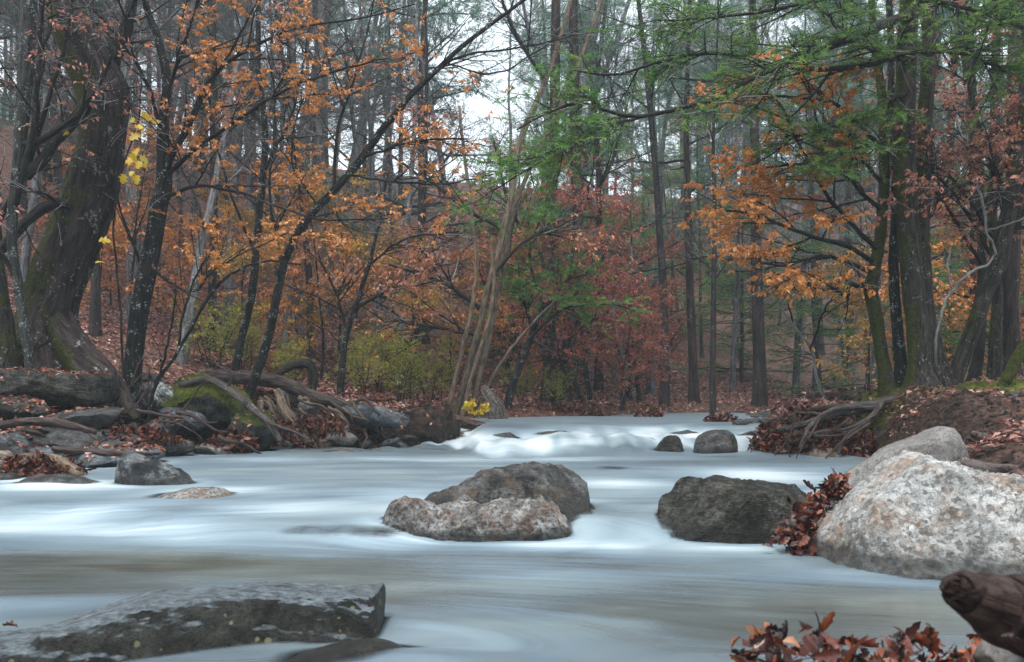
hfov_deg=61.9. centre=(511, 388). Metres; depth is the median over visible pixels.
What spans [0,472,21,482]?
cobble
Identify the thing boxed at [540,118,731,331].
tree
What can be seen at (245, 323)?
sapling
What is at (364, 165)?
rusty leaved tree
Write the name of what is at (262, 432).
boulder
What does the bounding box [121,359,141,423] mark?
vine
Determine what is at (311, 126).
bare tree
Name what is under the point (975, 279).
beech sapling
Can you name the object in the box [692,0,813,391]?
bare tree
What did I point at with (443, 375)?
yellow green shrub
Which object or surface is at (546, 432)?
stone
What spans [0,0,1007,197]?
sky
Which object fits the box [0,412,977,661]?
stream water
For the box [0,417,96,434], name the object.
driftwood log
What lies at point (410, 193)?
bare tree
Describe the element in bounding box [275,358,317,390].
mossy root
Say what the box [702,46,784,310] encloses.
bare tree
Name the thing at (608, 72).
pine tree
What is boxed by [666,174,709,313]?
rusty leaved tree
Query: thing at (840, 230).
bare tree
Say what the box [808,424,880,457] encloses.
leaf pile
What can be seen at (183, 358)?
bare tree
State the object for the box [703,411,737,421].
leaf pile
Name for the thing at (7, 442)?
cobble
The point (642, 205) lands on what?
rusty leaved tree
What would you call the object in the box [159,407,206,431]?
stone
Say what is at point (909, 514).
boulder
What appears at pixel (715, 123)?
bare tree
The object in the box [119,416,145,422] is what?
driftwood stick
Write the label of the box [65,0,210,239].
bare tree
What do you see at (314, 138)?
pine tree
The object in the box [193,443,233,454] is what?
stone
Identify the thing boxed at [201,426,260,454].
leaf pile
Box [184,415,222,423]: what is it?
driftwood stick
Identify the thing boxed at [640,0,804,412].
dark tree
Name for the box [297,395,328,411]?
driftwood stick
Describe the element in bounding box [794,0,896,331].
pine tree
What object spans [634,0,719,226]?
pine tree
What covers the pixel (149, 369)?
vine
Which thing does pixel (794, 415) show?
root strand
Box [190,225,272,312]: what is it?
beech sapling
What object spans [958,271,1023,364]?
beech sapling
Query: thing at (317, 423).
leaf pile
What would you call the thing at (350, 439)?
stone
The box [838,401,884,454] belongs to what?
exposed root
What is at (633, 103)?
bare tree
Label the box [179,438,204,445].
flat stone
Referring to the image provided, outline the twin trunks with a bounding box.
[446,0,662,402]
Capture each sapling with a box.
[18,144,125,253]
[29,94,153,194]
[34,68,77,172]
[58,141,151,307]
[62,70,159,421]
[79,202,146,309]
[100,107,208,314]
[125,135,185,225]
[137,0,344,387]
[137,205,223,326]
[167,168,273,277]
[185,0,642,399]
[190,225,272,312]
[193,184,307,347]
[194,161,256,256]
[207,143,283,251]
[234,155,343,290]
[237,144,380,379]
[244,167,487,397]
[264,242,328,346]
[265,176,321,282]
[281,156,394,362]
[309,196,358,291]
[313,216,400,329]
[350,210,479,374]
[356,225,464,398]
[370,232,410,310]
[421,235,499,384]
[455,190,526,326]
[465,229,564,392]
[611,238,722,408]
[799,226,904,384]
[822,261,936,386]
[841,251,950,372]
[860,183,990,376]
[867,244,965,367]
[949,219,1023,369]
[952,255,1023,355]
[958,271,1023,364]
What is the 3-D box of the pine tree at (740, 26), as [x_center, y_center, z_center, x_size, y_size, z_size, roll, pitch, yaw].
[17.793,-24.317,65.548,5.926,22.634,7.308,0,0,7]
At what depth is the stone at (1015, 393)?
9.57 m
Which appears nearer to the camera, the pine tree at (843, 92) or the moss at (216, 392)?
the moss at (216, 392)
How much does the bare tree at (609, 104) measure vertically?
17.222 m
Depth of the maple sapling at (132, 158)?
11.59 m
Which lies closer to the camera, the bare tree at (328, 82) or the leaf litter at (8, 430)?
the leaf litter at (8, 430)
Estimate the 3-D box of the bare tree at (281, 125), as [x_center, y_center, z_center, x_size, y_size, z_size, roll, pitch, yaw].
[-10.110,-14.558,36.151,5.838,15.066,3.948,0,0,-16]
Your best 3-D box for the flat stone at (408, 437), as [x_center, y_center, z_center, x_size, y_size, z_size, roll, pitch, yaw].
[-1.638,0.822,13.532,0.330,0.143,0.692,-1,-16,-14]
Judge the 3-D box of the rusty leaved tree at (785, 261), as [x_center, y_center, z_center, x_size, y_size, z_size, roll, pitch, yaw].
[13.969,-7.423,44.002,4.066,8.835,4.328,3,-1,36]
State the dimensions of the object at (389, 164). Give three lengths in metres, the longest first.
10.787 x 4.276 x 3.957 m
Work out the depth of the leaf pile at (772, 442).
11.25 m
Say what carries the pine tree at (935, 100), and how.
on the ground
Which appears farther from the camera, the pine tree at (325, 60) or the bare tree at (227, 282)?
the pine tree at (325, 60)
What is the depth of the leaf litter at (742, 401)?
24.35 m
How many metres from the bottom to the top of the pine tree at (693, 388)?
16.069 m
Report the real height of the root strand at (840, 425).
0.295 m
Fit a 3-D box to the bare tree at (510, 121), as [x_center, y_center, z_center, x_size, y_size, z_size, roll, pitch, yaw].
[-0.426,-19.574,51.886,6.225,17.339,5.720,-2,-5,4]
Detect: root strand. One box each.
[362,427,367,447]
[362,431,373,447]
[404,408,420,413]
[761,411,792,440]
[764,415,796,420]
[784,419,848,439]
[785,414,809,437]
[787,413,795,456]
[792,426,834,441]
[796,414,821,458]
[827,421,855,426]
[863,427,890,445]
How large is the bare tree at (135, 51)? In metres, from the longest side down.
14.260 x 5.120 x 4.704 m
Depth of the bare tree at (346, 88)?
42.91 m
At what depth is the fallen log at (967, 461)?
6.86 m
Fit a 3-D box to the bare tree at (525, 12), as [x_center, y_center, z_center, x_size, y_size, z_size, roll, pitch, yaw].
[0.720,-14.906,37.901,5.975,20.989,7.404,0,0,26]
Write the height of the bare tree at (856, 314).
15.924 m
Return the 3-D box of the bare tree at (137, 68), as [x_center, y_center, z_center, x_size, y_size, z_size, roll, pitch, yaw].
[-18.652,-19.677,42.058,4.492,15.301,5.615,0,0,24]
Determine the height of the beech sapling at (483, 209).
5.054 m
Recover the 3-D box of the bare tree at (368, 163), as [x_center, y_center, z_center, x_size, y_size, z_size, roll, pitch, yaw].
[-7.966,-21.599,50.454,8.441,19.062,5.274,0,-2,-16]
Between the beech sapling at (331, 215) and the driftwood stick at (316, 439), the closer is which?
the driftwood stick at (316, 439)
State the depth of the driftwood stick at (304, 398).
12.63 m
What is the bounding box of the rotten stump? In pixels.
[478,385,508,418]
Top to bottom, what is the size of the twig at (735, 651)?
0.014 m
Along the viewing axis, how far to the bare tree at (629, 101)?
69.95 m
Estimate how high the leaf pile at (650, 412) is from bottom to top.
0.301 m
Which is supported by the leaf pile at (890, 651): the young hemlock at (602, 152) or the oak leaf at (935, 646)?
the oak leaf at (935, 646)
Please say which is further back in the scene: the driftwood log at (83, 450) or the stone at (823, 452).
the stone at (823, 452)
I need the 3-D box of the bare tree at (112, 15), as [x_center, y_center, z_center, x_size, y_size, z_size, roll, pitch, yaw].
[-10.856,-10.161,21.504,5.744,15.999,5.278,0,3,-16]
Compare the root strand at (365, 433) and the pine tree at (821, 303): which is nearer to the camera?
the root strand at (365, 433)
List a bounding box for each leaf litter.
[0,373,463,473]
[0,414,144,452]
[5,239,619,426]
[177,384,452,447]
[462,315,832,417]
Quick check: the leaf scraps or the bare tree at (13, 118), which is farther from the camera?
the bare tree at (13, 118)
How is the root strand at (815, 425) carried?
on the ground
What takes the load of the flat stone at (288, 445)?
on the ground
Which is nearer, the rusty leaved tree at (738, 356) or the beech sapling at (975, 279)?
the beech sapling at (975, 279)
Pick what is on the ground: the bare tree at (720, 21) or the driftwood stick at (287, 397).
the bare tree at (720, 21)
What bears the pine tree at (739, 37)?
on the ground
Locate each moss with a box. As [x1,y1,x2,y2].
[160,371,253,417]
[852,376,1023,433]
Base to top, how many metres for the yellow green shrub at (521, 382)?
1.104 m
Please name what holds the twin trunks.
on the ground
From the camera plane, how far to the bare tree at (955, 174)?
35.91 m
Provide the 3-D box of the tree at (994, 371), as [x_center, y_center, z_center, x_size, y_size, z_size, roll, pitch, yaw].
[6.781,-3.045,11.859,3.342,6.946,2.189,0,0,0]
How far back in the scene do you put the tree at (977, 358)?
12.30 m
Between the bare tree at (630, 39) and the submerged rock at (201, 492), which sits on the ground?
the bare tree at (630, 39)
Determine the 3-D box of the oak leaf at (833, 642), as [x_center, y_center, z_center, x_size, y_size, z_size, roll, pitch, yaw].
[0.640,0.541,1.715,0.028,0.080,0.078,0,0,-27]
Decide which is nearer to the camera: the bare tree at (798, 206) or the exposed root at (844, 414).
the exposed root at (844, 414)
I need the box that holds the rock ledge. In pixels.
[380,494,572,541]
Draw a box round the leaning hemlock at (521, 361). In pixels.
[472,202,652,408]
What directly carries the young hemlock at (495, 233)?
on the ground
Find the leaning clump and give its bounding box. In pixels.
[355,0,621,416]
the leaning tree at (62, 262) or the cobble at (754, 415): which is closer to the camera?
the leaning tree at (62, 262)
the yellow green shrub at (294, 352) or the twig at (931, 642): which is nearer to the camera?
the twig at (931, 642)
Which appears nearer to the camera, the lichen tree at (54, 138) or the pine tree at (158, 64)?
the lichen tree at (54, 138)
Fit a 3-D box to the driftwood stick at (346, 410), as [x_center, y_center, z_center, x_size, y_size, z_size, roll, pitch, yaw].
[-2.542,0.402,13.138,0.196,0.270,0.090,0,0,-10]
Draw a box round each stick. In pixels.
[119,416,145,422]
[120,384,150,414]
[136,408,191,422]
[162,420,207,448]
[169,380,208,420]
[170,419,201,425]
[176,409,227,432]
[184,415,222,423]
[217,434,261,453]
[257,400,263,409]
[258,396,282,418]
[263,395,275,412]
[265,400,276,418]
[286,395,290,410]
[296,408,314,416]
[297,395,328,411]
[302,396,309,403]
[307,429,320,447]
[327,406,344,416]
[332,408,349,431]
[341,406,352,422]
[349,399,365,419]
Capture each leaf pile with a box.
[0,450,96,476]
[98,423,181,445]
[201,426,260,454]
[275,412,347,439]
[552,404,579,413]
[579,407,610,415]
[634,407,663,416]
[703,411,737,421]
[729,610,981,661]
[746,403,847,454]
[768,396,860,423]
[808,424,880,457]
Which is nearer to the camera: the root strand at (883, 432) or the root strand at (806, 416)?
the root strand at (883, 432)
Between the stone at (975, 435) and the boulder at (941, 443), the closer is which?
the boulder at (941, 443)
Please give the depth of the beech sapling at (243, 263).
18.39 m
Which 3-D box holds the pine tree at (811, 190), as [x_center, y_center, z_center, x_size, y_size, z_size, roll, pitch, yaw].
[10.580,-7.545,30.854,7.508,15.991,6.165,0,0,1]
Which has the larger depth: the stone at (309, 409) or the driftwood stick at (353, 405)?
the stone at (309, 409)
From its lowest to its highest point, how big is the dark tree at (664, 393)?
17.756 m
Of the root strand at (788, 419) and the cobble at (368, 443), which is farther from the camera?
the cobble at (368, 443)
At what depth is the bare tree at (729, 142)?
52.97 m
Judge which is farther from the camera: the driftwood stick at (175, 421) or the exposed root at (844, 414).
the exposed root at (844, 414)
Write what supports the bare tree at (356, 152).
on the ground
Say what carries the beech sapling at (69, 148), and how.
on the ground
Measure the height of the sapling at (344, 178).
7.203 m
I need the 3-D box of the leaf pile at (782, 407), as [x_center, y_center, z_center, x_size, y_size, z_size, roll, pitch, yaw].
[4.254,0.294,11.903,1.388,0.399,0.884,0,0,0]
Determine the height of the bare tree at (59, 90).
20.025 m
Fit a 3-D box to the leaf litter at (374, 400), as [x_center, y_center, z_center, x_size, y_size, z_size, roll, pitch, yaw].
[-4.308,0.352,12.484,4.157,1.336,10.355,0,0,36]
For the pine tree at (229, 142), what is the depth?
44.95 m
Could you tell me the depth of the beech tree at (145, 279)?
11.71 m
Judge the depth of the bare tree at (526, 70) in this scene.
45.47 m
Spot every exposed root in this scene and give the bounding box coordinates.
[768,407,883,421]
[777,393,899,431]
[798,404,883,448]
[805,392,897,411]
[813,413,875,437]
[825,422,870,458]
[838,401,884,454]
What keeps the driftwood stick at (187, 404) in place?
on the driftwood stick at (169, 421)
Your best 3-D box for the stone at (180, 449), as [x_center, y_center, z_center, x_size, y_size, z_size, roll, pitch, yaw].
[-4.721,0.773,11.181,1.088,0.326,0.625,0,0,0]
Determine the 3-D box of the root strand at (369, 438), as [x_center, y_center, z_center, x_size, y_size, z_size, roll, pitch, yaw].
[-2.262,0.802,13.463,0.216,0.282,0.089,0,0,23]
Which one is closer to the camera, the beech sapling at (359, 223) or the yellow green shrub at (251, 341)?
the yellow green shrub at (251, 341)
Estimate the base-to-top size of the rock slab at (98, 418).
0.336 m
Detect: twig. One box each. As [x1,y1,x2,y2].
[731,648,781,654]
[897,631,904,661]
[926,623,934,658]
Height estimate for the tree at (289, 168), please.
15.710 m
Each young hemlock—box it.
[411,108,656,367]
[483,138,645,331]
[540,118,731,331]
[611,146,777,339]
[638,88,771,271]
[669,184,838,385]
[748,220,891,397]
[844,222,1021,387]
[861,154,1023,382]
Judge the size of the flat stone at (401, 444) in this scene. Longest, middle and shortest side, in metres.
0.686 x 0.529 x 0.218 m
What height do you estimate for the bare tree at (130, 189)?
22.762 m
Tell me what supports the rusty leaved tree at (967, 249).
on the ground
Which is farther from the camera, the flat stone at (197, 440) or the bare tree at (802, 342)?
the bare tree at (802, 342)
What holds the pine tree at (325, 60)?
on the ground
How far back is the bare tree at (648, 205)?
38.95 m
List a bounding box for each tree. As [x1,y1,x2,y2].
[0,0,37,209]
[0,0,55,75]
[0,0,61,181]
[0,0,96,213]
[0,0,117,368]
[0,0,141,196]
[0,0,172,336]
[0,0,172,370]
[0,0,179,287]
[0,0,201,282]
[0,0,204,423]
[0,2,15,117]
[0,7,64,186]
[0,40,77,226]
[1,0,243,322]
[1,25,15,120]
[3,7,74,165]
[4,0,176,87]
[7,0,191,189]
[43,0,207,251]
[45,0,446,425]
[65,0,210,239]
[82,0,182,161]
[103,0,171,141]
[106,0,176,143]
[120,1,179,119]
[128,0,332,348]
[129,0,345,364]
[132,0,234,130]
[132,1,252,219]
[132,4,178,126]
[132,22,233,252]
[135,0,268,167]
[137,0,326,341]
[138,0,192,109]
[138,0,206,198]
[151,0,285,235]
[161,15,240,145]
[162,0,323,352]
[166,8,216,119]
[171,0,348,275]
[172,3,269,182]
[177,1,254,131]
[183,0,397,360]
[189,0,348,275]
[191,1,272,209]
[191,2,266,155]
[201,0,315,188]
[205,0,326,205]
[222,0,413,314]
[225,0,342,363]
[236,0,325,136]
[253,0,412,247]
[257,6,351,173]
[262,0,358,175]
[264,0,431,340]
[267,0,384,204]
[273,0,441,350]
[284,0,546,344]
[285,0,361,167]
[285,0,442,264]
[296,9,360,134]
[297,0,438,212]
[300,0,424,175]
[303,0,402,185]
[315,0,500,325]
[315,0,529,389]
[325,0,412,174]
[327,40,403,192]
[332,0,470,211]
[335,0,517,387]
[337,0,399,183]
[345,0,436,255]
[350,0,570,368]
[354,1,445,176]
[410,127,571,380]
[429,0,1023,390]
[454,0,547,188]
[464,0,587,180]
[469,143,650,400]
[479,0,720,392]
[489,160,653,402]
[494,0,579,204]
[497,0,578,205]
[502,0,599,147]
[522,0,638,142]
[522,0,697,354]
[527,0,738,405]
[540,162,698,401]
[543,0,668,366]
[564,0,655,249]
[564,3,698,315]
[567,1,638,219]
[579,0,881,406]
[581,0,637,194]
[581,0,772,403]
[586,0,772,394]
[591,272,678,409]
[603,231,702,382]
[606,5,656,208]
[606,10,651,193]
[609,0,719,180]
[611,151,684,317]
[614,13,667,187]
[626,154,676,243]
[627,0,747,258]
[628,9,676,152]
[633,157,725,359]
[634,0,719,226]
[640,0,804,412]
[648,2,734,192]
[650,0,749,289]
[652,97,741,357]
[658,0,899,396]
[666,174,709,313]
[670,0,747,277]
[673,7,734,206]
[674,0,798,237]
[678,3,766,241]
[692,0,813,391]
[692,2,740,157]
[692,36,763,208]
[695,0,884,395]
[696,177,778,359]
[699,0,790,241]
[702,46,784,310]
[702,121,774,336]
[704,2,787,248]
[710,0,887,389]
[713,0,788,194]
[718,32,794,246]
[721,0,766,202]
[725,0,875,368]
[742,12,804,172]
[748,0,813,285]
[749,162,810,325]
[761,1,871,352]
[766,0,987,385]
[769,61,843,351]
[784,0,1006,286]
[788,0,917,384]
[793,19,866,242]
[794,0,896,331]
[800,47,872,227]
[802,196,871,382]
[808,133,884,382]
[818,55,870,309]
[820,2,884,347]
[822,11,871,252]
[823,16,961,386]
[829,0,1004,321]
[830,2,943,358]
[842,0,965,294]
[857,0,1008,362]
[857,0,1023,371]
[858,0,1023,381]
[861,0,1023,386]
[863,39,963,346]
[864,0,1008,361]
[866,0,1023,381]
[871,0,1023,382]
[889,0,1023,377]
[899,75,1023,328]
[931,4,1020,376]
[940,111,1021,331]
[958,37,1020,291]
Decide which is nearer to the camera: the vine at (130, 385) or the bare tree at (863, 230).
the vine at (130, 385)
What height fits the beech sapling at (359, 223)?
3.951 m
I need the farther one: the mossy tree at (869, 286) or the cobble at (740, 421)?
the cobble at (740, 421)
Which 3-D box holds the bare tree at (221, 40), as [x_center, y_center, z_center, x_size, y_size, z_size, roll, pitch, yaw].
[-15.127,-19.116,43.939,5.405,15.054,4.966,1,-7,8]
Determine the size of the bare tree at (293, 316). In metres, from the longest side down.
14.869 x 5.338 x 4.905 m
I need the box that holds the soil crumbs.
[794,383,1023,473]
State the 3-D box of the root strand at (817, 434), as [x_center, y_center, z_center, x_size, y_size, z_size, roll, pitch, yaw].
[3.841,0.585,10.858,0.561,0.201,0.060,0,0,0]
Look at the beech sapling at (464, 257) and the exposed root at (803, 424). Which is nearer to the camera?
the exposed root at (803, 424)
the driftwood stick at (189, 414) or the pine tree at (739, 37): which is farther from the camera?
the pine tree at (739, 37)
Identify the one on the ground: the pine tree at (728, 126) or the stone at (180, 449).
the pine tree at (728, 126)
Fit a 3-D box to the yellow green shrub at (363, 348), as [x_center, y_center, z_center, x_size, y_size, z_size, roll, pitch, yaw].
[-2.960,-0.534,16.488,1.462,1.473,1.051,0,0,35]
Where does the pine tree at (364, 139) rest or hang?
on the ground
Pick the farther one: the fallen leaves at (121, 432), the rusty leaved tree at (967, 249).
the rusty leaved tree at (967, 249)
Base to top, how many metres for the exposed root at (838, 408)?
0.674 m
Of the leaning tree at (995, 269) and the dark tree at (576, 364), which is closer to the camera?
the leaning tree at (995, 269)
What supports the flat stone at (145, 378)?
on the ground
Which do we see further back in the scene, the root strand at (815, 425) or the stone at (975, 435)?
the root strand at (815, 425)
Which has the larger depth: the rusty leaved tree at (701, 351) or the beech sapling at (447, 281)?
the rusty leaved tree at (701, 351)
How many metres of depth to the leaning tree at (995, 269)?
11.61 m
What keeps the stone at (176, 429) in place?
on the stone at (180, 449)
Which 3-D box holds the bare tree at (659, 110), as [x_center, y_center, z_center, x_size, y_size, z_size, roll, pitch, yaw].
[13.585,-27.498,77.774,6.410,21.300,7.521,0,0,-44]
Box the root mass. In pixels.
[367,403,459,445]
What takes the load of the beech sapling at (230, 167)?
on the ground
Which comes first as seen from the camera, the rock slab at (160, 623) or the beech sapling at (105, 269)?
the rock slab at (160, 623)
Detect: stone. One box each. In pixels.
[0,417,17,420]
[0,450,12,459]
[12,426,46,436]
[33,428,48,432]
[57,406,89,411]
[71,445,120,467]
[135,416,182,437]
[142,375,150,381]
[143,373,156,381]
[145,436,194,456]
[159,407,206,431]
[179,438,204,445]
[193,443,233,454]
[275,388,297,403]
[282,441,293,447]
[298,402,320,413]
[317,439,337,451]
[325,429,357,445]
[379,437,401,447]
[392,441,411,447]
[402,435,417,440]
[495,432,517,438]
[538,431,566,434]
[672,430,693,433]
[800,443,855,456]
[971,431,990,439]
[974,640,1023,661]
[990,391,1023,398]
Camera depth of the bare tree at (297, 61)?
38.16 m
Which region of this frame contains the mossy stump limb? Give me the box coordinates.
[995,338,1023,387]
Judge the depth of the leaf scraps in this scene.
2.04 m
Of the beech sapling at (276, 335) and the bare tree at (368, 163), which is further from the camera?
the bare tree at (368, 163)
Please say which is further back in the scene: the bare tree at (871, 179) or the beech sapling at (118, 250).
the bare tree at (871, 179)
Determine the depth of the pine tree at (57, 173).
24.81 m
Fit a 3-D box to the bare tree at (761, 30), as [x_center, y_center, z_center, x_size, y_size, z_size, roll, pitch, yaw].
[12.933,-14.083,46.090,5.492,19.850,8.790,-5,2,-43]
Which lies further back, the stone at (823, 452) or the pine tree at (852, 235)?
the pine tree at (852, 235)
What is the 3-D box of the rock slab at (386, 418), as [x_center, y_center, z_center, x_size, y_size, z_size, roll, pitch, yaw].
[-2.122,0.466,13.493,1.204,0.480,0.684,0,0,0]
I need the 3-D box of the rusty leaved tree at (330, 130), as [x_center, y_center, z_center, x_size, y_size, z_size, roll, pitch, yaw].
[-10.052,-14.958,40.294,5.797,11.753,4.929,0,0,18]
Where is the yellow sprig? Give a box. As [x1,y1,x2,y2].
[461,398,490,417]
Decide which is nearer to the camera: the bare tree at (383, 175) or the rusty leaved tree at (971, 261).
the rusty leaved tree at (971, 261)
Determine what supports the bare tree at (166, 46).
on the ground
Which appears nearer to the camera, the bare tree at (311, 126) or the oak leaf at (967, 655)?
the oak leaf at (967, 655)
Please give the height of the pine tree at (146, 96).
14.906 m
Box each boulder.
[142,381,173,411]
[162,374,247,439]
[227,408,277,451]
[424,461,592,528]
[657,475,808,543]
[693,429,737,453]
[807,450,1023,579]
[844,426,968,489]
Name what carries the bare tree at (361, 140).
on the ground
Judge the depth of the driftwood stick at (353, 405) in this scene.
12.82 m
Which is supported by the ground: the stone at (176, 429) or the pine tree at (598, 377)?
the pine tree at (598, 377)
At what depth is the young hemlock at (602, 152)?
29.75 m
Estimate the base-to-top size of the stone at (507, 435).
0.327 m
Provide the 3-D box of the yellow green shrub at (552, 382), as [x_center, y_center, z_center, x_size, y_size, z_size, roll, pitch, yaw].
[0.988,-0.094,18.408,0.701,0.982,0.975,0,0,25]
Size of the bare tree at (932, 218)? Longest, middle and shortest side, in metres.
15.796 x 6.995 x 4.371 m
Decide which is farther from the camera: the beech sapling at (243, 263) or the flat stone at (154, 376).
the beech sapling at (243, 263)
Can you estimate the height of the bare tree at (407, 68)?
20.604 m
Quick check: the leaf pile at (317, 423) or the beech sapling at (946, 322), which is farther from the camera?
the beech sapling at (946, 322)
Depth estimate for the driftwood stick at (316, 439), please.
12.97 m
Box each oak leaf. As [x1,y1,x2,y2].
[763,627,780,661]
[788,645,841,661]
[790,634,817,660]
[820,632,843,661]
[904,635,913,661]
[922,627,939,661]
[953,646,974,661]
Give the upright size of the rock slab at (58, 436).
0.311 m
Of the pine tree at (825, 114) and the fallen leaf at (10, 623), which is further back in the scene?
the pine tree at (825, 114)
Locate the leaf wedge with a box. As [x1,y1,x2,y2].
[762,467,852,556]
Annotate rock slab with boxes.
[0,369,120,406]
[0,397,55,416]
[0,580,385,661]
[14,427,141,446]
[28,446,71,458]
[41,407,124,428]
[109,444,164,458]
[341,403,409,428]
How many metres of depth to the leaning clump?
17.13 m
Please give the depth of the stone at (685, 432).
13.50 m
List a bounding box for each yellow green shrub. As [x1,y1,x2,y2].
[167,285,259,368]
[213,299,279,370]
[263,331,317,380]
[325,326,390,395]
[352,312,415,391]
[371,318,443,403]
[391,333,464,402]
[496,356,540,403]
[540,361,575,406]
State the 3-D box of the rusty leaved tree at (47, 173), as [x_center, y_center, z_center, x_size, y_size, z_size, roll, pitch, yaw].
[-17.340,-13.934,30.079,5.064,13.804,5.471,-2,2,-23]
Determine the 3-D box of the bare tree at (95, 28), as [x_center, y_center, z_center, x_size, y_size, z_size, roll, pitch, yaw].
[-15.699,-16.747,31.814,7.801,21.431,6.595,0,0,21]
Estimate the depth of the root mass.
13.31 m
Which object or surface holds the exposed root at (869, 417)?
attached to the exposed root at (878, 408)
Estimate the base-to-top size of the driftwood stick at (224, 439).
0.393 m
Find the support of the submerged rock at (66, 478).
in the stream water
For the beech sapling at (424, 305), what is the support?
on the ground
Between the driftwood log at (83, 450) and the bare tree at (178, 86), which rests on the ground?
the bare tree at (178, 86)
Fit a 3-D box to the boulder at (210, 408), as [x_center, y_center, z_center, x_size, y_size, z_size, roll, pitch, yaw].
[-4.406,0.277,12.659,1.486,1.000,1.152,0,0,0]
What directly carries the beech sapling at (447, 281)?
on the ground
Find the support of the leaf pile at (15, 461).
on the rock at (65, 462)
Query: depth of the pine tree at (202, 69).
38.71 m
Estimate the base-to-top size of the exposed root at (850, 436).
0.461 m
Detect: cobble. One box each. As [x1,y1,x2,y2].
[0,432,33,447]
[0,436,13,446]
[0,442,8,450]
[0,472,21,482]
[8,445,27,452]
[355,438,372,448]
[732,419,747,424]
[750,413,759,416]
[751,417,763,421]
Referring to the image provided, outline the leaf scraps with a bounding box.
[744,622,972,661]
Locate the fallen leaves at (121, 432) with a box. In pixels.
[0,365,459,459]
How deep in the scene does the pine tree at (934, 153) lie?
30.56 m
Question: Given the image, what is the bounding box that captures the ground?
[0,120,1023,647]
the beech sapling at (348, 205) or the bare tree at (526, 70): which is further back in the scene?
the bare tree at (526, 70)
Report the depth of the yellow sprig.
15.44 m
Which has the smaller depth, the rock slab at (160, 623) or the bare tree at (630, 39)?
the rock slab at (160, 623)
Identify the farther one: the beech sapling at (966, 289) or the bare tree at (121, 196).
the bare tree at (121, 196)
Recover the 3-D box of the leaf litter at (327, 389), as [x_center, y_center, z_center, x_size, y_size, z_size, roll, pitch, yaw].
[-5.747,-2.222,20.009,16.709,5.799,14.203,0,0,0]
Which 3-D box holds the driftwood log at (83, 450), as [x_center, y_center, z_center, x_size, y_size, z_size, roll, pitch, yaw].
[-4.646,0.717,9.709,1.272,0.117,0.130,0,0,5]
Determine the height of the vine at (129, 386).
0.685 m
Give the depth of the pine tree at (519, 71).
51.88 m
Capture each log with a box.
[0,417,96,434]
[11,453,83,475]
[51,446,158,455]
[200,369,380,415]
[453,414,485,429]
[939,570,1023,657]
[958,455,1018,473]
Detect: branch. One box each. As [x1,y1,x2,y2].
[178,363,308,442]
[274,390,312,444]
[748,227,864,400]
[934,180,1023,366]
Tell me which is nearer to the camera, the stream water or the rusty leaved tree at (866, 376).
the stream water
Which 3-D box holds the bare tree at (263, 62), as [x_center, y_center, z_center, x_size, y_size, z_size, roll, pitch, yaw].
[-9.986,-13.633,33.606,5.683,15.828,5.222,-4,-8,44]
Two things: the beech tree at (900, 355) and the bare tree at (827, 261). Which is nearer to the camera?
the beech tree at (900, 355)
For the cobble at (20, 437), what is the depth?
9.90 m
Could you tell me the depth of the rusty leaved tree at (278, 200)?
28.98 m
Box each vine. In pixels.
[114,359,120,395]
[117,374,141,405]
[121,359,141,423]
[147,366,151,419]
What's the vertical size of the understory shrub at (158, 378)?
2.918 m
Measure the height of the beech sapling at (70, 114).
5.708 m
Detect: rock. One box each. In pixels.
[17,474,96,483]
[114,450,194,497]
[155,487,233,498]
[287,638,403,661]
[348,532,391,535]
[655,435,683,451]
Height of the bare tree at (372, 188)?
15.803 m
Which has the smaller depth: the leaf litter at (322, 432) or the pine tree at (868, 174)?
the leaf litter at (322, 432)
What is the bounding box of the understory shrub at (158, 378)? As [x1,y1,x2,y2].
[146,231,300,422]
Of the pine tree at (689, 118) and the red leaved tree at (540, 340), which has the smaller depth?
the red leaved tree at (540, 340)
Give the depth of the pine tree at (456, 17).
25.85 m
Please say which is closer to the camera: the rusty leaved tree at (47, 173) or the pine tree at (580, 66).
the rusty leaved tree at (47, 173)
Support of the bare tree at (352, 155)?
on the ground
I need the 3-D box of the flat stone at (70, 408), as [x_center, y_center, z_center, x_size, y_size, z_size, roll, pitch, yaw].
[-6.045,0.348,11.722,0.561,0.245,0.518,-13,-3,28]
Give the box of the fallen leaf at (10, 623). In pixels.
[2,620,17,626]
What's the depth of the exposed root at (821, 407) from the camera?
11.37 m
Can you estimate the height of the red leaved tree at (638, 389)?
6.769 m
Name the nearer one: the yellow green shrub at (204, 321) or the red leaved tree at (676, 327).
the yellow green shrub at (204, 321)
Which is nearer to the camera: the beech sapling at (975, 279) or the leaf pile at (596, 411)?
the beech sapling at (975, 279)
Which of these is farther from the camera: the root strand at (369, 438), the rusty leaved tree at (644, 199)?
the rusty leaved tree at (644, 199)
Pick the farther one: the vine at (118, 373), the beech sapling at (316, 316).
the beech sapling at (316, 316)
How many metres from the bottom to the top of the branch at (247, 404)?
1.110 m
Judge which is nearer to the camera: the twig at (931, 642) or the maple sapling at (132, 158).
the twig at (931, 642)

